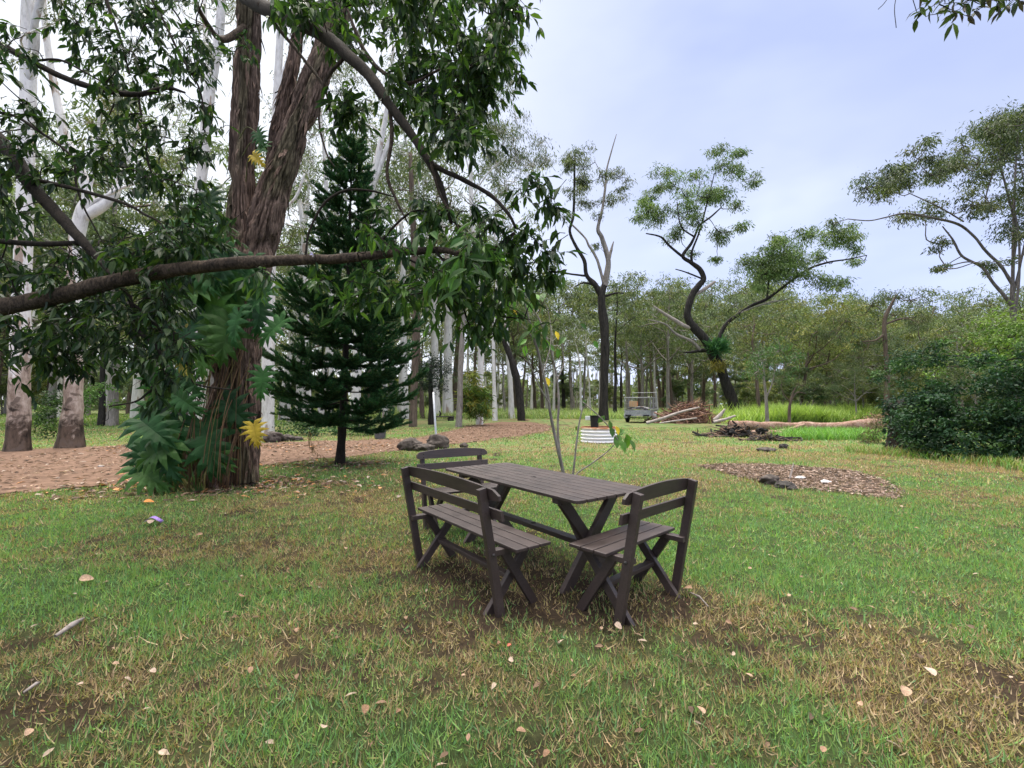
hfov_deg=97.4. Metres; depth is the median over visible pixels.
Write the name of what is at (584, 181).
burnt gum
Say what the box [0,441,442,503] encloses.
leaf litter
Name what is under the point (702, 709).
fallen leaf
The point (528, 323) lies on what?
spreading gum
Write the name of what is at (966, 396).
bushy wattle
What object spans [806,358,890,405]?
spreading gum
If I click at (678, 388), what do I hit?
bushy wattle
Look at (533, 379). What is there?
spreading gum
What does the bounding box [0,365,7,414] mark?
bushy wattle
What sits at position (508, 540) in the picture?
garden bench
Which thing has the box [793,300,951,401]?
spreading gum
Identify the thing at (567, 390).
bushy wattle
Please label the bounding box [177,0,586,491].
stringybark tree
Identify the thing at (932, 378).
bushy wattle
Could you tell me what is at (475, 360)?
dark trunked gum
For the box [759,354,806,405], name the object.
bushy wattle
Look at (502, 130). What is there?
white gum
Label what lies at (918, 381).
bushy wattle
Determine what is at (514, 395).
spreading gum
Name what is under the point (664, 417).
log
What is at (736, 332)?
dark trunked gum
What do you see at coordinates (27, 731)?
fallen leaf
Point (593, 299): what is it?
dark trunked gum
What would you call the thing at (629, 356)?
dark trunked gum
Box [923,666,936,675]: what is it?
fallen leaf
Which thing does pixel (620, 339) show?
dark trunked gum
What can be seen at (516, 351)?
dark trunked gum
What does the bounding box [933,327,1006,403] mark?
spreading gum
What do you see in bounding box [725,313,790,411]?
gum tree
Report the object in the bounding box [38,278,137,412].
spreading gum
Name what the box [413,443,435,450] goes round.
rock
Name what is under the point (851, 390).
bushy wattle
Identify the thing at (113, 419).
spreading gum
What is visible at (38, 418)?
garden shrub
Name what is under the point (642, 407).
scrap load
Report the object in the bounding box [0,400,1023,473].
tall grass
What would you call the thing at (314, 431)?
garden shrub
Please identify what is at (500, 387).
pale gum
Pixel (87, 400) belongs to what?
leafy shrub
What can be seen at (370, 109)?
pale gum
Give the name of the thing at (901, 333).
spreading gum
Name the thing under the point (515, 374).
tree trunk
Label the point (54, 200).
dark trunked gum
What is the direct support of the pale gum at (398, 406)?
on the lawn at (482, 594)
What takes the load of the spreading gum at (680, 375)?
on the lawn at (482, 594)
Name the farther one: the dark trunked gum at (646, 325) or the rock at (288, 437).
the dark trunked gum at (646, 325)
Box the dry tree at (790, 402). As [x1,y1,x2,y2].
[775,370,812,422]
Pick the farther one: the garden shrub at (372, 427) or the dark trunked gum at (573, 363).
the dark trunked gum at (573, 363)
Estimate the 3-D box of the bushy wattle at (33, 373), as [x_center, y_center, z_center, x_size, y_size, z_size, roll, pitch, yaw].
[-68.534,-6.598,60.384,19.402,21.738,25.131,2,-3,-43]
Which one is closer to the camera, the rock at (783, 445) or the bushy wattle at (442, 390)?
the rock at (783, 445)
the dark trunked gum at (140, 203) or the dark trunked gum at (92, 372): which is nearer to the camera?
the dark trunked gum at (140, 203)
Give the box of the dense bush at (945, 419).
[866,335,1023,462]
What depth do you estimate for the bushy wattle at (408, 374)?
68.97 m
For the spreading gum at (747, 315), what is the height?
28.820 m
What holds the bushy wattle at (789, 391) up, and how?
on the lawn at (482, 594)
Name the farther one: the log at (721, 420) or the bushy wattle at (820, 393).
the bushy wattle at (820, 393)
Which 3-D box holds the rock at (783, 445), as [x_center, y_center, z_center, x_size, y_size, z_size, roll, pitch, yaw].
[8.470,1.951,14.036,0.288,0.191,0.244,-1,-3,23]
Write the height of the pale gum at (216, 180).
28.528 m
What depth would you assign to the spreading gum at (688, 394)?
88.52 m
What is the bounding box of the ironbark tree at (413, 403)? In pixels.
[378,132,474,426]
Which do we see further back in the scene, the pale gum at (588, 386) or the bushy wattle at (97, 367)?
the pale gum at (588, 386)
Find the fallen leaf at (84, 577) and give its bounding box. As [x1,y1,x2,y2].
[79,574,93,580]
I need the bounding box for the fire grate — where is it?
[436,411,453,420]
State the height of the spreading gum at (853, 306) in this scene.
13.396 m
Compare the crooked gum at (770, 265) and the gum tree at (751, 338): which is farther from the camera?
the crooked gum at (770, 265)
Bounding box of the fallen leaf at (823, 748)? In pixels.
[820,746,826,751]
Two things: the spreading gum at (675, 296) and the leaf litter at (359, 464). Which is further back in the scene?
the spreading gum at (675, 296)
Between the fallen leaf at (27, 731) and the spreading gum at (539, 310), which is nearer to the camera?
the fallen leaf at (27, 731)
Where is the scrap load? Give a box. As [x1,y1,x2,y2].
[628,406,656,409]
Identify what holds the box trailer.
on the lawn at (482, 594)
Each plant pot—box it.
[374,430,385,438]
[590,415,598,426]
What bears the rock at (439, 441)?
on the lawn at (482, 594)
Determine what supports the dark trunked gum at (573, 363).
on the lawn at (482, 594)
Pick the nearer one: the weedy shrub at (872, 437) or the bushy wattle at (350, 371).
the weedy shrub at (872, 437)
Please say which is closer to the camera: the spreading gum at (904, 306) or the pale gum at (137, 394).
the pale gum at (137, 394)
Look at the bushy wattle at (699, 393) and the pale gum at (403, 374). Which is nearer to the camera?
the pale gum at (403, 374)
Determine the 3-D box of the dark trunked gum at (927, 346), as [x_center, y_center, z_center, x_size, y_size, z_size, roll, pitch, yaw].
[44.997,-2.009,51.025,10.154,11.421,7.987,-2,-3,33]
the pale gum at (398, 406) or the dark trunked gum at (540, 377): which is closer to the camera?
the pale gum at (398, 406)
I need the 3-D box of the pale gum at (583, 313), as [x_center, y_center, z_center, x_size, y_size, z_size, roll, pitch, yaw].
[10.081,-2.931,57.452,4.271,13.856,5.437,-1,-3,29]
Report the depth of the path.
11.70 m
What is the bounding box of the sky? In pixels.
[0,0,1023,399]
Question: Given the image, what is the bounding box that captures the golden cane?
[446,369,495,423]
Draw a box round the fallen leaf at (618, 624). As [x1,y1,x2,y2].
[615,621,621,628]
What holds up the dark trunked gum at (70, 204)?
on the lawn at (482, 594)
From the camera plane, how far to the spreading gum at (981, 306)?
48.65 m
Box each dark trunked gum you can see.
[0,177,126,282]
[0,178,154,301]
[0,220,97,380]
[1,200,156,425]
[56,136,338,324]
[60,321,133,415]
[85,285,158,366]
[104,239,139,413]
[222,209,307,273]
[345,236,459,418]
[440,309,467,404]
[464,296,516,378]
[477,320,530,410]
[510,281,580,409]
[526,270,597,408]
[536,285,612,408]
[553,306,619,407]
[564,348,594,407]
[566,270,656,412]
[587,282,677,408]
[587,305,618,406]
[595,318,646,407]
[598,286,721,408]
[608,292,684,404]
[609,336,649,407]
[610,325,684,399]
[618,291,703,408]
[640,282,719,407]
[688,305,764,407]
[733,288,822,404]
[831,306,936,408]
[872,316,967,372]
[873,306,994,378]
[941,313,1010,363]
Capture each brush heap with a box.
[643,397,737,423]
[843,412,887,421]
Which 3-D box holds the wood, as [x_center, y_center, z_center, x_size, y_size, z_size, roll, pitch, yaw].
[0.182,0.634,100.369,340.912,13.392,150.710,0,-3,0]
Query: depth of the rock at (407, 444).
13.27 m
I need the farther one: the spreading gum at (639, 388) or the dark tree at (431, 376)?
the spreading gum at (639, 388)
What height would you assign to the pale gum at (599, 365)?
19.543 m
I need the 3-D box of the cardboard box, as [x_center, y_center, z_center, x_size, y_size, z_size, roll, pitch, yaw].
[8.944,1.461,33.105,0.564,0.407,0.500,-1,-3,20]
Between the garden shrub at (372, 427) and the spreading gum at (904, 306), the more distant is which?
the spreading gum at (904, 306)
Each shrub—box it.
[31,388,86,437]
[83,382,125,425]
[272,420,332,435]
[323,414,362,435]
[361,424,378,435]
[854,403,887,443]
[876,391,920,449]
[922,300,1023,382]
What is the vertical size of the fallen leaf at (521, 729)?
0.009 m
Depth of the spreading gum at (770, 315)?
59.47 m
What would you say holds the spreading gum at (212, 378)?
on the lawn at (482, 594)
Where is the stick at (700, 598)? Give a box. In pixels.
[689,592,708,606]
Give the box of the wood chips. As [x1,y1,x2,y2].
[698,463,905,497]
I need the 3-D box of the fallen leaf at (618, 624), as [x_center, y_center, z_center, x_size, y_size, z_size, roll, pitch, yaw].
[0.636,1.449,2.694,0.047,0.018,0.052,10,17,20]
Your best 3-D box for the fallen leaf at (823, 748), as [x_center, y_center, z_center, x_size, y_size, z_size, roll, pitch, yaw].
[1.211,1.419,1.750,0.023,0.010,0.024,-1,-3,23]
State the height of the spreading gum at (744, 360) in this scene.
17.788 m
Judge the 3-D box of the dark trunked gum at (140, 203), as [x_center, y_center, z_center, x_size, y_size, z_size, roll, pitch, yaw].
[-20.579,-7.259,33.793,12.904,20.519,16.406,0,-3,-8]
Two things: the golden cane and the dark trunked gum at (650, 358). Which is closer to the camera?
the golden cane
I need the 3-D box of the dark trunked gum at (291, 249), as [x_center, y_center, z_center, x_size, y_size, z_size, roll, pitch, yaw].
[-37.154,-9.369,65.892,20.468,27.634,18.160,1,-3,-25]
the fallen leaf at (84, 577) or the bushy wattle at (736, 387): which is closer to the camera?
the fallen leaf at (84, 577)
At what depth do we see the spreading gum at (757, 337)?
63.75 m
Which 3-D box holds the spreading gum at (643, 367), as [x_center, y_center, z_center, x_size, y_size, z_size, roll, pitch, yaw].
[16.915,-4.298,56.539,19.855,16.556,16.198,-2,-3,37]
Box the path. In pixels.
[0,422,550,493]
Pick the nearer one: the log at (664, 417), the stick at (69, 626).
the stick at (69, 626)
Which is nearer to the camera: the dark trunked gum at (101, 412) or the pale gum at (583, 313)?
the dark trunked gum at (101, 412)
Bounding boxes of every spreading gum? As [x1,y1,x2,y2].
[0,53,322,425]
[0,150,176,424]
[33,240,313,385]
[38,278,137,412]
[121,188,375,364]
[260,332,376,376]
[261,265,379,408]
[275,254,392,354]
[281,173,523,410]
[287,247,443,397]
[378,200,559,410]
[387,310,470,400]
[410,257,609,407]
[420,277,586,385]
[439,262,597,408]
[464,311,599,407]
[469,345,548,381]
[474,309,599,409]
[490,315,560,395]
[523,295,611,408]
[578,288,732,409]
[583,314,719,406]
[586,336,684,406]
[587,269,744,410]
[588,287,707,405]
[617,307,751,404]
[635,276,777,406]
[635,291,767,402]
[659,355,695,382]
[670,287,770,409]
[682,283,798,368]
[693,339,803,392]
[695,265,825,401]
[707,337,783,385]
[708,288,811,409]
[724,297,855,395]
[727,297,888,405]
[734,288,891,405]
[736,301,877,399]
[742,283,879,402]
[760,313,909,405]
[779,286,963,380]
[789,290,953,406]
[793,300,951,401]
[800,294,970,368]
[802,310,888,399]
[806,314,973,386]
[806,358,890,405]
[814,337,923,394]
[822,360,899,413]
[832,292,1021,374]
[885,300,1010,361]
[912,283,1023,415]
[913,304,1008,409]
[926,352,1006,410]
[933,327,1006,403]
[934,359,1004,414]
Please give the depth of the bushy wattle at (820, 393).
44.91 m
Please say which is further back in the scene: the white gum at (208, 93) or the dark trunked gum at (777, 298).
the dark trunked gum at (777, 298)
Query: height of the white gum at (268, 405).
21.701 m
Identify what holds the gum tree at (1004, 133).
on the lawn at (482, 594)
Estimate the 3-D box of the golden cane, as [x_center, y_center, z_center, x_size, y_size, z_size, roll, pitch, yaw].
[-2.104,0.894,29.993,3.119,3.355,6.872,-1,-3,13]
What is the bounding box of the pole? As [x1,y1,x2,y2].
[432,392,436,433]
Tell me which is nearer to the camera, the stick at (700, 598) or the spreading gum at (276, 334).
the stick at (700, 598)
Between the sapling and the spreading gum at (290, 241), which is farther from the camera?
the spreading gum at (290, 241)
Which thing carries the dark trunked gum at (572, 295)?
on the lawn at (482, 594)
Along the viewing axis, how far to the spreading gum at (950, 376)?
36.10 m
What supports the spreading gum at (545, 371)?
on the lawn at (482, 594)
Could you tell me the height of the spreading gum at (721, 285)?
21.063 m
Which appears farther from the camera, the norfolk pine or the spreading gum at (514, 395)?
the spreading gum at (514, 395)
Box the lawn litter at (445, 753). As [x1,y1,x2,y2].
[1,451,1012,767]
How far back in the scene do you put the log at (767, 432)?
20.00 m
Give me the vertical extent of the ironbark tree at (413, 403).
18.651 m
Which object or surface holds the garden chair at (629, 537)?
on the lawn at (482, 594)
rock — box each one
[263,431,284,442]
[281,434,294,440]
[294,436,303,440]
[397,437,422,450]
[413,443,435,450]
[426,434,449,448]
[459,442,467,447]
[756,447,776,451]
[759,474,779,484]
[774,480,796,488]
[779,444,788,448]
[787,486,797,490]
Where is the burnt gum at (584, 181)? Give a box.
[548,134,637,419]
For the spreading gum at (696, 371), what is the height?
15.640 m
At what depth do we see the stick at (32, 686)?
2.13 m
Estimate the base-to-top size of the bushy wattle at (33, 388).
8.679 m
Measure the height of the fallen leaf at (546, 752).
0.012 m
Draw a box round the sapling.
[493,286,635,474]
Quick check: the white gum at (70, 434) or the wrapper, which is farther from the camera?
the white gum at (70, 434)
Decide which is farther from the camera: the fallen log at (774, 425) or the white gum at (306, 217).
the white gum at (306, 217)
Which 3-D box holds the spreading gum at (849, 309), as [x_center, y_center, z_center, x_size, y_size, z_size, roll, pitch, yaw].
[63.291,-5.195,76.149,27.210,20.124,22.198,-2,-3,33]
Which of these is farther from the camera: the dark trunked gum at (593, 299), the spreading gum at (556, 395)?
the spreading gum at (556, 395)
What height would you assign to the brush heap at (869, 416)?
1.158 m
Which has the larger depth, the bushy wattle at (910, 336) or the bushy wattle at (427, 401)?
the bushy wattle at (427, 401)
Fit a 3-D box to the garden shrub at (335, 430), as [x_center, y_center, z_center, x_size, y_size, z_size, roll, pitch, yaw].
[-7.114,1.743,19.640,2.689,0.986,1.436,-2,-3,43]
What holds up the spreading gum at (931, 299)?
on the lawn at (482, 594)
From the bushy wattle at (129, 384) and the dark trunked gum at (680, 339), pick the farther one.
the dark trunked gum at (680, 339)
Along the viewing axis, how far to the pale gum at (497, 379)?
69.98 m
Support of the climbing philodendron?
attached to the stringybark tree at (300, 102)
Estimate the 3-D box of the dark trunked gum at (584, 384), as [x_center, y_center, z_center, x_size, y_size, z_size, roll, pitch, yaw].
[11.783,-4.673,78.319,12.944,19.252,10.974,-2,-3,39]
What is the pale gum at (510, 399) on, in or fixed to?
on the lawn at (482, 594)
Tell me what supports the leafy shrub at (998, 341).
on the lawn at (482, 594)
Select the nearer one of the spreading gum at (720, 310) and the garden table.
the garden table
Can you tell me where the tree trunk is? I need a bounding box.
[501,339,524,420]
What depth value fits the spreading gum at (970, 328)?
41.60 m
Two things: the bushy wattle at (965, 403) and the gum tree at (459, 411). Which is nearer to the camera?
the gum tree at (459, 411)
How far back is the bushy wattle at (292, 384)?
54.73 m
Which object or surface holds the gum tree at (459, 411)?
on the lawn at (482, 594)
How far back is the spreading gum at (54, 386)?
28.75 m
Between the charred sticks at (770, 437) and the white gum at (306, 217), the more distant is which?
the white gum at (306, 217)
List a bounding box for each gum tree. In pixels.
[439,239,495,426]
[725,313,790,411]
[823,96,1023,412]
[824,285,944,415]
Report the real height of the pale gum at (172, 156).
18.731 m
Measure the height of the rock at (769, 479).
0.221 m
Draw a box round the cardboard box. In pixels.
[629,401,637,406]
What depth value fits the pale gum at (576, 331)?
56.02 m
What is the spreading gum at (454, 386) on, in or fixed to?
on the lawn at (482, 594)
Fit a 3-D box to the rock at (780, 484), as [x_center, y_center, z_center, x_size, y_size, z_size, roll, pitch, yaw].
[4.467,1.662,7.389,0.354,0.157,0.265,0,-3,0]
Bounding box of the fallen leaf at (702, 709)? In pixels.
[697,706,705,712]
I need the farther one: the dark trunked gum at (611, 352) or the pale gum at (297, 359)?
the dark trunked gum at (611, 352)
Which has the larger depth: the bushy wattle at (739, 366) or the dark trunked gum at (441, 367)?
the dark trunked gum at (441, 367)
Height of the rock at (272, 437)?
0.508 m
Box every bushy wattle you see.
[0,362,50,404]
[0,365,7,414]
[2,277,97,413]
[83,357,129,404]
[119,359,174,401]
[120,326,163,400]
[275,354,314,404]
[318,350,363,401]
[363,350,430,402]
[409,374,441,405]
[428,371,475,400]
[463,370,500,406]
[486,381,507,408]
[550,371,578,405]
[577,366,630,403]
[656,368,693,406]
[679,340,732,403]
[709,372,751,407]
[725,358,763,407]
[738,367,785,407]
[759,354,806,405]
[765,364,836,407]
[779,369,817,405]
[787,309,859,404]
[797,368,844,404]
[810,332,917,407]
[814,368,848,406]
[816,363,883,407]
[862,344,942,402]
[898,355,964,407]
[945,375,978,406]
[947,365,1004,408]
[962,342,1021,403]
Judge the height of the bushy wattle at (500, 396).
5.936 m
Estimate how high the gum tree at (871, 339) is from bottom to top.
9.892 m
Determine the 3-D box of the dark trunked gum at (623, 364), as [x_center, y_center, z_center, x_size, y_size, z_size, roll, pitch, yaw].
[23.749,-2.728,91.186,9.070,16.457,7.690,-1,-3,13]
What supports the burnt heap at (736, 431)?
on the lawn at (482, 594)
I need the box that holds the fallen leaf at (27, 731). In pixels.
[24,728,33,735]
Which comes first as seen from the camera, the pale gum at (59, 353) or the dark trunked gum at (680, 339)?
the pale gum at (59, 353)
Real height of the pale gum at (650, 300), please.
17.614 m
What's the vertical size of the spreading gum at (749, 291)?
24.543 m
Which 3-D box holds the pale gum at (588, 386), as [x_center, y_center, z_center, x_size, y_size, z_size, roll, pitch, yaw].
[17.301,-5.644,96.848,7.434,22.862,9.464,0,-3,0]
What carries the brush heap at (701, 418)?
on the lawn at (482, 594)
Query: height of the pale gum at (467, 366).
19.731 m
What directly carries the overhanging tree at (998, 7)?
on the lawn at (482, 594)
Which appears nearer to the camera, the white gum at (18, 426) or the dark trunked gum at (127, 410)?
the white gum at (18, 426)
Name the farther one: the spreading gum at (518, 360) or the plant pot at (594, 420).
the spreading gum at (518, 360)
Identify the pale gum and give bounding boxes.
[0,99,149,417]
[2,128,106,370]
[16,106,193,411]
[38,93,226,417]
[106,147,221,395]
[121,131,299,239]
[203,200,225,407]
[216,148,387,412]
[276,222,344,419]
[289,98,427,413]
[289,243,400,318]
[290,135,424,262]
[306,96,424,416]
[316,115,465,418]
[356,135,493,413]
[371,109,502,415]
[388,243,441,411]
[421,147,545,418]
[440,309,468,386]
[442,204,502,343]
[446,153,532,420]
[491,335,517,407]
[497,344,498,406]
[520,342,555,408]
[528,336,566,408]
[535,317,583,411]
[559,319,597,410]
[569,309,599,410]
[581,329,590,405]
[583,307,623,407]
[634,288,673,410]
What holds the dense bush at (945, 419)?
on the lawn at (482, 594)
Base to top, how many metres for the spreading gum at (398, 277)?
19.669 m
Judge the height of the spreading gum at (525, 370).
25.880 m
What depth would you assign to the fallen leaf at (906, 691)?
2.07 m
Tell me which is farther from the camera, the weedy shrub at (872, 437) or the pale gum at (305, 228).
the pale gum at (305, 228)
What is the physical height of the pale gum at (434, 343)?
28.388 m
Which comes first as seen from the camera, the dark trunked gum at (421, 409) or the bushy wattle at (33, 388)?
the dark trunked gum at (421, 409)
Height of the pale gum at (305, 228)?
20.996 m
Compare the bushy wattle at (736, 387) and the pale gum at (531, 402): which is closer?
the bushy wattle at (736, 387)
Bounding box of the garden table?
[445,462,639,594]
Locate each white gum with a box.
[0,0,152,451]
[41,0,185,448]
[86,0,262,418]
[256,70,338,411]
[260,0,356,433]
[281,163,318,418]
[297,55,356,410]
[325,3,447,424]
[456,39,559,424]
[737,336,807,421]
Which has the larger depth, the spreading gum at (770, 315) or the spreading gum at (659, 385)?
the spreading gum at (659, 385)
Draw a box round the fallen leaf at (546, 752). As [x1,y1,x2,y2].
[543,749,549,756]
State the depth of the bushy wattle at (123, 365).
101.06 m
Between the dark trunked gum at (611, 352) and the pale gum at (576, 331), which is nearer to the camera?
the pale gum at (576, 331)
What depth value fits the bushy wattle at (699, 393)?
108.69 m
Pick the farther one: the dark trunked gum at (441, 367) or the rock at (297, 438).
the dark trunked gum at (441, 367)
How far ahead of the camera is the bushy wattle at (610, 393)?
81.07 m
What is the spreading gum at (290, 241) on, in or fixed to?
on the lawn at (482, 594)
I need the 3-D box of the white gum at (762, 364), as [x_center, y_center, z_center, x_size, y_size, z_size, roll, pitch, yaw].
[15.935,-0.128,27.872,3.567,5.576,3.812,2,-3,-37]
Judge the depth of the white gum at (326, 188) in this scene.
34.72 m
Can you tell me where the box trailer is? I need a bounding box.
[624,392,657,421]
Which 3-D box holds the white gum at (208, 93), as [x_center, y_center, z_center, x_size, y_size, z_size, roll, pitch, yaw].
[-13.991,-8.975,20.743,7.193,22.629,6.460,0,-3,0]
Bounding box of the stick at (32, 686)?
[23,681,40,692]
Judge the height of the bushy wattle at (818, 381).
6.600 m
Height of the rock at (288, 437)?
0.336 m
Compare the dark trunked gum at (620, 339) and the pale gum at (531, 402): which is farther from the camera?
the pale gum at (531, 402)
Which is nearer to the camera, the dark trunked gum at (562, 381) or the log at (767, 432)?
the log at (767, 432)
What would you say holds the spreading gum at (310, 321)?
on the lawn at (482, 594)
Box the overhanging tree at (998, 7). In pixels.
[881,0,1023,40]
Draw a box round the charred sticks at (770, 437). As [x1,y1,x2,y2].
[738,432,802,440]
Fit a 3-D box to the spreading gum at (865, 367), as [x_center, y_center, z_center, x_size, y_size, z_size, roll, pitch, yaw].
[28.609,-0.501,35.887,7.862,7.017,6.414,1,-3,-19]
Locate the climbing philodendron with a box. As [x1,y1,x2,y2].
[115,125,296,495]
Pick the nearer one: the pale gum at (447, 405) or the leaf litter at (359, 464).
the leaf litter at (359, 464)
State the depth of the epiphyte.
41.23 m
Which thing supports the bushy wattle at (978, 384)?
on the lawn at (482, 594)
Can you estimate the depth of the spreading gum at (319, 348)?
86.41 m
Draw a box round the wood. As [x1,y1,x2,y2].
[0,360,1023,411]
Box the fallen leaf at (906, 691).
[901,686,911,695]
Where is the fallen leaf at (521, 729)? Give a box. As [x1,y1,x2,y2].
[516,727,525,731]
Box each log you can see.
[646,407,699,423]
[659,417,696,423]
[712,415,735,423]
[713,409,725,420]
[728,418,886,429]
[750,430,782,433]
[780,424,804,430]
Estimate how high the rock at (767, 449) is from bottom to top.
0.160 m
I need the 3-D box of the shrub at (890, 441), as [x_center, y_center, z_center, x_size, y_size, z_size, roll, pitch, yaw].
[11.458,1.120,13.240,1.190,1.832,1.211,0,-3,0]
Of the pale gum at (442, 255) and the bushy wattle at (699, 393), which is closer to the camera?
the pale gum at (442, 255)
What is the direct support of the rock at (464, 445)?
on the lawn at (482, 594)
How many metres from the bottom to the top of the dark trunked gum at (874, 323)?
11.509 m
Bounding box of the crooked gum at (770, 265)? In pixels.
[626,138,868,410]
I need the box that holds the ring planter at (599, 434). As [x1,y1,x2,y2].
[581,426,616,442]
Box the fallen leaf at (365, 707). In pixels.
[361,704,368,713]
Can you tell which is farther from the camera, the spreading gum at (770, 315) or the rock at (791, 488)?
the spreading gum at (770, 315)
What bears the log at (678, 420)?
on the lawn at (482, 594)
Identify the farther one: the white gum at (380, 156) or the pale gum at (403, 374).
the pale gum at (403, 374)
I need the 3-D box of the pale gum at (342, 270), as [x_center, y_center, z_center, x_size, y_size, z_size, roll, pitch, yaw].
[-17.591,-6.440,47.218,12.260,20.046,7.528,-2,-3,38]
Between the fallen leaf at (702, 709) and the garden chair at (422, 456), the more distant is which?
the garden chair at (422, 456)
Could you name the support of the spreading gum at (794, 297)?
on the lawn at (482, 594)
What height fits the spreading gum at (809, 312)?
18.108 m
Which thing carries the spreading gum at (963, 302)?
on the lawn at (482, 594)
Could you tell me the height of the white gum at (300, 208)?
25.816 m
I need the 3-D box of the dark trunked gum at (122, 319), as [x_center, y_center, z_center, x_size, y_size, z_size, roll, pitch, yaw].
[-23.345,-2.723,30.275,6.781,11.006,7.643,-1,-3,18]
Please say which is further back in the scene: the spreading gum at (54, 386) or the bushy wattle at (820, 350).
the bushy wattle at (820, 350)
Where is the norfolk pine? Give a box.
[262,128,429,465]
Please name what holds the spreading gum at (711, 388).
on the lawn at (482, 594)
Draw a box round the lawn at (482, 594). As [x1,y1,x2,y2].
[0,404,1023,767]
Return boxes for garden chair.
[416,448,497,529]
[569,478,697,626]
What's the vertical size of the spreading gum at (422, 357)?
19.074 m
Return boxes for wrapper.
[146,516,163,522]
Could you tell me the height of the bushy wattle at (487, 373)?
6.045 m
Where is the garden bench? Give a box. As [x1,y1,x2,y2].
[401,466,550,618]
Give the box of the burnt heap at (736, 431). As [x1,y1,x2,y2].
[692,420,776,436]
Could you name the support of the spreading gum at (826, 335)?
on the lawn at (482, 594)
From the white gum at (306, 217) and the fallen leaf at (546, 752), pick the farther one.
the white gum at (306, 217)
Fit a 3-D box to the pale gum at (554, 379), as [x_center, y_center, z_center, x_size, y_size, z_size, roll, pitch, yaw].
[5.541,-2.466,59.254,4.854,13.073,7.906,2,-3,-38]
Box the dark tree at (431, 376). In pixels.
[401,351,457,424]
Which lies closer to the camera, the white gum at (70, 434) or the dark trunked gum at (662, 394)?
the white gum at (70, 434)
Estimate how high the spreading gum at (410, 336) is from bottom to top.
26.735 m
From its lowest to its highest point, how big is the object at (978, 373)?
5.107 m
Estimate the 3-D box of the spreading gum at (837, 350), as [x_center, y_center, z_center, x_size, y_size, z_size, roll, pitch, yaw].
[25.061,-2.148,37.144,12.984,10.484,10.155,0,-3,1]
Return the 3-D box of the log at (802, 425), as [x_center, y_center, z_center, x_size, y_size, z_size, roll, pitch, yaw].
[13.191,2.108,21.355,1.708,0.455,0.194,0,-3,-9]
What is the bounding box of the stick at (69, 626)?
[53,617,84,637]
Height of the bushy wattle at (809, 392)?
4.859 m
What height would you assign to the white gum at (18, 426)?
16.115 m
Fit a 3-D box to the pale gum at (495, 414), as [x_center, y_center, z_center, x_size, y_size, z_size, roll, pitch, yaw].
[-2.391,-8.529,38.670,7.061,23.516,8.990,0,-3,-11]
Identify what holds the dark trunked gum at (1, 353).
on the lawn at (482, 594)
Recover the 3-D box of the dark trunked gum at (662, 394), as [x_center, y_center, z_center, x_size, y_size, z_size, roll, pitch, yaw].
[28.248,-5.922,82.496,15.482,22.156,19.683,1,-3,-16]
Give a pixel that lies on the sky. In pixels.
(821, 93)
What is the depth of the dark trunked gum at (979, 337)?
42.81 m
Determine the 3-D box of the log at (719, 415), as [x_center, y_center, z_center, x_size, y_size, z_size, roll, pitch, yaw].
[13.093,1.977,28.438,0.832,0.842,0.246,0,-3,0]
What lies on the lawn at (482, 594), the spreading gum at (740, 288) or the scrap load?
the spreading gum at (740, 288)
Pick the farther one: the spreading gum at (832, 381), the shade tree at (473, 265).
the spreading gum at (832, 381)
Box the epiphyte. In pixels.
[701,333,733,373]
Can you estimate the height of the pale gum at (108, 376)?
26.425 m
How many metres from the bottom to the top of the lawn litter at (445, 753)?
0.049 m
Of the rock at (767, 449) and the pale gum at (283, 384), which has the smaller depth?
the rock at (767, 449)
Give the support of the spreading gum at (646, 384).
on the lawn at (482, 594)
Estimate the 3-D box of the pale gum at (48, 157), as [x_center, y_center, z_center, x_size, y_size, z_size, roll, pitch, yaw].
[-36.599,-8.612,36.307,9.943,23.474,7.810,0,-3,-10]
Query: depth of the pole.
15.33 m
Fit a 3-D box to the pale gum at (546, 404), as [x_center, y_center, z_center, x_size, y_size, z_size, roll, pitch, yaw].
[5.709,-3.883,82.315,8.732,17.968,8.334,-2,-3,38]
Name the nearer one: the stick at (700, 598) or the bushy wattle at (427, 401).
the stick at (700, 598)
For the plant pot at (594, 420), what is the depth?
16.07 m
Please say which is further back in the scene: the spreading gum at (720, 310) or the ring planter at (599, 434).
the spreading gum at (720, 310)
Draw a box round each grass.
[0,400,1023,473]
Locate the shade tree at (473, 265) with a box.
[0,0,560,421]
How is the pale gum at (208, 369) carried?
on the lawn at (482, 594)
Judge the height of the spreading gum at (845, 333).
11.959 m
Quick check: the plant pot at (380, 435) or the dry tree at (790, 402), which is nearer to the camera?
the plant pot at (380, 435)
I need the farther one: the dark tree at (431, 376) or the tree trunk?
the tree trunk
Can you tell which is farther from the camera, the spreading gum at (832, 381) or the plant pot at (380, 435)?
the spreading gum at (832, 381)
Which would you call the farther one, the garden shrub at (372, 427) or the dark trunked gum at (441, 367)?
the dark trunked gum at (441, 367)
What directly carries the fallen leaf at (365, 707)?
on the lawn at (482, 594)

